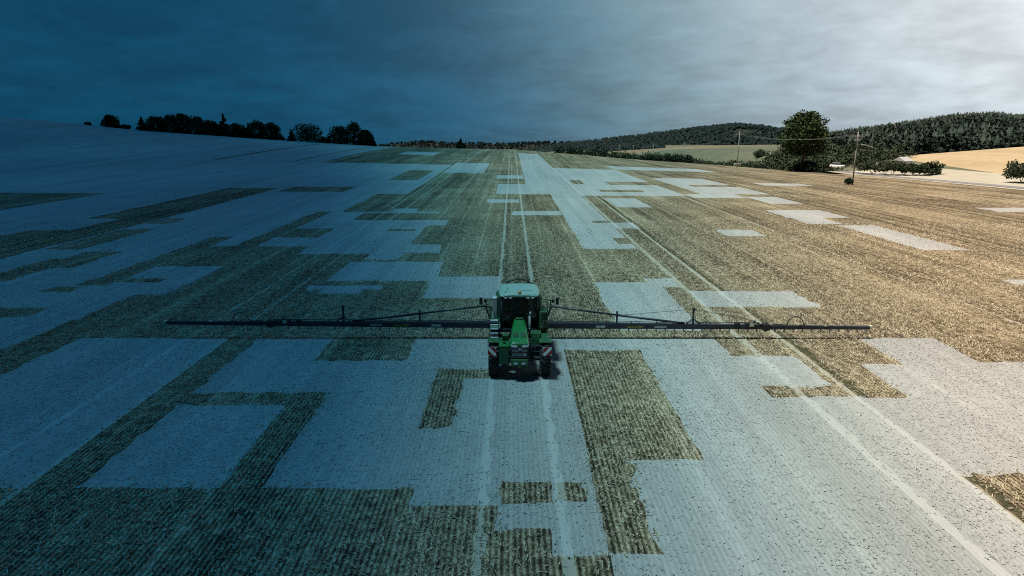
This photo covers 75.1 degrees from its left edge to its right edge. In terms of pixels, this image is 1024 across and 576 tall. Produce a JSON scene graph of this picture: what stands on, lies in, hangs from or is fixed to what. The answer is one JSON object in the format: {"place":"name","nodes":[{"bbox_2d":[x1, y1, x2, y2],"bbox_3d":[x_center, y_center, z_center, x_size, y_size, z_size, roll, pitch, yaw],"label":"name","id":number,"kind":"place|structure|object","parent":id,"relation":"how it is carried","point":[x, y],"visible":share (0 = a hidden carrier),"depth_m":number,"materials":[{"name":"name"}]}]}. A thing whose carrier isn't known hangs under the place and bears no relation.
{"place":"outdoors","nodes":[
{"label":"outdoors","id":0,"kind":"place"},
{"bbox_2d":[391,142,550,149],"bbox_3d":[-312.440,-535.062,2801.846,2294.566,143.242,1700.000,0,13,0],"label":"hill","id":1,"kind":"structure","parent":0,"point":[516,148],"depth_m":2977.85,"materials":[{"name":"green plant"}]},
{"bbox_2d":[377,140,572,149],"bbox_3d":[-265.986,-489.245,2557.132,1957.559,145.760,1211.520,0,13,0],"label":"forest","id":2,"kind":"object","parent":1,"relation":"on","point":[441,143],"visible":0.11,"depth_m":2983.75,"materials":[{"name":"green plant"}]},
{"bbox_2d":[0,116,1023,575],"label":"field","id":3,"kind":"structure","parent":0,"point":[62,174],"depth_m":29.96,"materials":[{"name":"plant"}]},
{"bbox_2d":[100,114,119,127],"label":"broadleaf tree","id":4,"kind":"object","parent":3,"relation":"on","point":[111,121],"visible":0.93,"depth_m":317.41,"materials":[{"name":"green plant"}]},
{"bbox_2d":[118,124,130,128],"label":"bush","id":5,"kind":"object","parent":3,"relation":"on","point":[123,126],"visible":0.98,"depth_m":319.83,"materials":[{"name":"green plant"}]},
{"bbox_2d":[135,116,146,130],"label":"spruce tree","id":6,"kind":"object","parent":3,"relation":"on","point":[141,127],"visible":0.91,"depth_m":321.43,"materials":[{"name":"green plant"}]},
{"bbox_2d":[142,116,166,131],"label":"broadleaf tree","id":7,"kind":"object","parent":3,"relation":"on","point":[151,121],"visible":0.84,"depth_m":321.66,"materials":[{"name":"green plant"}]},
{"bbox_2d":[157,114,181,132],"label":"broadleaf tree","id":8,"kind":"object","parent":3,"relation":"on","point":[169,121],"visible":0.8,"depth_m":322.72,"materials":[{"name":"green plant"}]},
{"bbox_2d":[172,113,190,133],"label":"broadleaf tree","id":9,"kind":"object","parent":3,"relation":"on","point":[181,120],"visible":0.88,"depth_m":323.44,"materials":[{"name":"green plant"}]},
{"bbox_2d":[186,115,205,134],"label":"broadleaf tree","id":10,"kind":"object","parent":3,"relation":"on","point":[196,123],"visible":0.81,"depth_m":323.21,"materials":[{"name":"green plant"}]},
{"bbox_2d":[200,120,218,135],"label":"broadleaf tree","id":11,"kind":"object","parent":3,"relation":"on","point":[211,126],"visible":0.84,"depth_m":324.16,"materials":[{"name":"green plant"}]},
{"bbox_2d":[217,113,228,135],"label":"spruce tree","id":12,"kind":"object","parent":3,"relation":"on","point":[222,126],"visible":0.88,"depth_m":325.24,"materials":[{"name":"green plant"}]},
{"bbox_2d":[223,123,246,137],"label":"broadleaf tree","id":13,"kind":"object","parent":3,"relation":"on","point":[234,130],"visible":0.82,"depth_m":325.31,"materials":[{"name":"green plant"}]},
{"bbox_2d":[236,134,256,138],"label":"bush","id":14,"kind":"object","parent":3,"relation":"on","point":[244,136],"visible":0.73,"depth_m":323.54,"materials":[{"name":"green plant"}]},
{"bbox_2d":[243,123,249,137],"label":"spruce tree","id":15,"kind":"object","parent":3,"relation":"on","point":[246,134],"visible":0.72,"depth_m":326.63,"materials":[{"name":"green plant"}]},
{"bbox_2d":[244,119,266,138],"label":"broadleaf tree","id":16,"kind":"object","parent":3,"relation":"on","point":[256,127],"visible":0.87,"depth_m":325.86,"materials":[{"name":"green plant"}]},
{"bbox_2d":[260,122,283,139],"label":"broadleaf tree","id":17,"kind":"object","parent":3,"relation":"on","point":[271,128],"visible":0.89,"depth_m":326.04,"materials":[{"name":"green plant"}]},
{"bbox_2d":[263,135,285,139],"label":"bush","id":18,"kind":"object","parent":3,"relation":"on","point":[272,138],"visible":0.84,"depth_m":325.89,"materials":[{"name":"green plant"}]},
{"bbox_2d":[286,130,296,140],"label":"spruce tree","id":19,"kind":"object","parent":3,"relation":"on","point":[290,137],"visible":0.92,"depth_m":328.42,"materials":[{"name":"green plant"}]},
{"bbox_2d":[288,123,322,142],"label":"broadleaf tree","id":20,"kind":"object","parent":3,"relation":"on","point":[310,134],"visible":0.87,"depth_m":327.67,"materials":[{"name":"green plant"}]},
{"bbox_2d":[317,136,330,142],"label":"bush","id":21,"kind":"object","parent":3,"relation":"on","point":[325,140],"visible":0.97,"depth_m":329.37,"materials":[{"name":"green plant"}]},
{"bbox_2d":[326,125,349,143],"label":"broadleaf tree","id":22,"kind":"object","parent":3,"relation":"on","point":[340,138],"visible":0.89,"depth_m":327.95,"materials":[{"name":"green plant"}]},
{"bbox_2d":[341,121,361,144],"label":"broadleaf tree","id":23,"kind":"object","parent":3,"relation":"on","point":[353,128],"visible":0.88,"depth_m":328.11,"materials":[{"name":"green plant"}]},
{"bbox_2d":[358,129,373,145],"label":"broadleaf tree","id":24,"kind":"object","parent":3,"relation":"on","point":[365,138],"visible":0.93,"depth_m":329.75,"materials":[{"name":"green plant"}]},
{"bbox_2d":[370,135,376,145],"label":"spruce tree","id":25,"kind":"object","parent":3,"relation":"on","point":[373,142],"visible":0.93,"depth_m":330.96,"materials":[{"name":"green plant"}]},
{"bbox_2d":[455,138,466,148],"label":"spruce tree","id":26,"kind":"object","parent":3,"relation":"on","point":[460,144],"visible":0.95,"depth_m":350.26,"materials":[{"name":"green plant"}]},
{"bbox_2d":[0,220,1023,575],"bbox_3d":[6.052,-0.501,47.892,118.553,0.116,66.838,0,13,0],"label":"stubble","id":27,"kind":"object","parent":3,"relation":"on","point":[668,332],"visible":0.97,"depth_m":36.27,"materials":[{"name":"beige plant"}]},
{"bbox_2d":[164,278,872,375],"bbox_3d":[0.330,1.631,31.304,36.720,3.584,6.450,0,13,0],"label":"crop sprayer","id":28,"kind":"object","parent":3,"relation":"on","point":[520,311],"visible":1,"depth_m":34.31,"materials":[{"name":"metal"}]},
{"bbox_2d":[553,144,825,172],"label":"hedgerow","id":29,"kind":"object","parent":3,"relation":"on","point":[811,166],"visible":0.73,"depth_m":315.34,"materials":[{"name":"green plant"}]},
{"bbox_2d":[734,132,742,166],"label":"power pole","id":30,"kind":"object","parent":3,"relation":"on","point":[737,164],"visible":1,"depth_m":223.46,"materials":[{"name":"grey wood"}]},
{"bbox_2d":[775,109,831,168],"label":"broadleaf tree","id":31,"kind":"object","parent":3,"relation":"on","point":[806,125],"visible":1,"depth_m":206.37,"materials":[{"name":"green plant"}]},
{"bbox_2d":[822,159,843,168],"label":"bush","id":32,"kind":"object","parent":3,"relation":"on","point":[827,163],"visible":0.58,"depth_m":193.87,"materials":[{"name":"green plant"}]},
{"bbox_2d":[830,163,844,168],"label":"parked car","id":33,"kind":"object","parent":3,"relation":"on","point":[836,165],"visible":1,"depth_m":184.46,"materials":[{"name":"white paint"}]},
{"bbox_2d":[844,177,853,184],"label":"bush","id":34,"kind":"object","parent":3,"relation":"on","point":[848,180],"visible":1,"depth_m":141.10,"materials":[{"name":"green plant"}]},
{"bbox_2d":[852,132,872,184],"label":"power pole","id":35,"kind":"object","parent":3,"relation":"on","point":[857,139],"visible":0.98,"depth_m":139.69,"materials":[{"name":"brown wood"}]},
{"bbox_2d":[0,0,1023,145],"label":"sky","id":36,"kind":"structure","parent":0,"point":[487,71],"materials":[{"name":"grey"}]},
{"bbox_2d":[525,128,774,148],"bbox_3d":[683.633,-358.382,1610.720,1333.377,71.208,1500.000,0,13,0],"label":"hill","id":37,"kind":"structure","parent":0,"point":[745,130],"depth_m":1571.41,"materials":[{"name":"green plant"}]},
{"bbox_2d":[525,122,788,151],"bbox_3d":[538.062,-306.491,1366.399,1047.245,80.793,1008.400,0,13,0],"label":"forest","id":38,"kind":"object","parent":37,"relation":"on","point":[681,136],"visible":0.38,"depth_m":1437.18,"materials":[{"name":"green plant"}]},
{"bbox_2d":[666,145,712,159],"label":"meadow","id":39,"kind":"structure","parent":0,"point":[670,147],"depth_m":645.54,"materials":[{"name":"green plant"}]},
{"bbox_2d":[552,145,991,174],"bbox_3d":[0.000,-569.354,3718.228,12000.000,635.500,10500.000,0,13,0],"label":"ground","id":40,"kind":"structure","parent":0,"point":[717,153],"depth_m":398.49,"materials":[{"name":"green plant"}]},
{"bbox_2d":[752,149,768,157],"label":"bush","id":41,"kind":"object","parent":40,"relation":"on","point":[759,153],"visible":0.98,"depth_m":322.58,"materials":[{"name":"green plant"}]},
{"bbox_2d":[752,141,916,171],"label":"thicket","id":42,"kind":"object","parent":40,"relation":"on","point":[845,154],"visible":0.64,"depth_m":253.02,"materials":[{"name":"green plant"}]},
{"bbox_2d":[894,157,913,161],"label":"house","id":43,"kind":"structure","parent":40,"relation":"on","point":[903,159],"depth_m":244.36,"materials":[{"name":"grey tile"}]},
{"bbox_2d":[920,160,945,174],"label":"bush","id":44,"kind":"object","parent":40,"relation":"on","point":[931,168],"visible":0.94,"depth_m":180.19,"materials":[{"name":"green plant"}]},
{"bbox_2d":[827,169,1023,189],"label":"verge","id":45,"kind":"structure","parent":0,"point":[972,176],"depth_m":170.85,"materials":[{"name":"beige plant"}]},
{"bbox_2d":[856,159,884,172],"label":"bush","id":46,"kind":"object","parent":45,"relation":"on","point":[866,165],"visible":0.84,"depth_m":191.88,"materials":[{"name":"green plant"}]},
{"bbox_2d":[877,160,907,174],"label":"bush","id":47,"kind":"object","parent":45,"relation":"on","point":[893,166],"visible":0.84,"depth_m":186.01,"materials":[{"name":"green plant"}]},
{"bbox_2d":[901,163,924,174],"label":"bush","id":48,"kind":"object","parent":45,"relation":"on","point":[913,168],"visible":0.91,"depth_m":182.40,"materials":[{"name":"green plant"}]},
{"bbox_2d":[1001,159,1023,181],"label":"bush","id":49,"kind":"object","parent":45,"relation":"on","point":[1015,170],"visible":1,"depth_m":148.35,"materials":[{"name":"green plant"}]},
{"bbox_2d":[838,171,1023,188],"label":"road","id":50,"kind":"structure","parent":0,"point":[936,180],"depth_m":160.62,"materials":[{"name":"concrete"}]},
{"bbox_2d":[904,148,967,152],"bbox_3d":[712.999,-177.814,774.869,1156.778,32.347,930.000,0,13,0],"label":"hill","id":51,"kind":"structure","parent":0,"point":[920,151],"depth_m":338.62,"materials":[{"name":"green plant"}]},
{"bbox_2d":[785,111,1023,153],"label":"forest","id":52,"kind":"object","parent":51,"relation":"on","point":[928,141],"visible":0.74,"depth_m":371.42,"materials":[{"name":"green plant"}]},
{"bbox_2d":[911,147,1023,173],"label":"grain field","id":53,"kind":"structure","parent":0,"point":[992,160],"depth_m":242.60,"materials":[{"name":"beige plant"}]}
]}

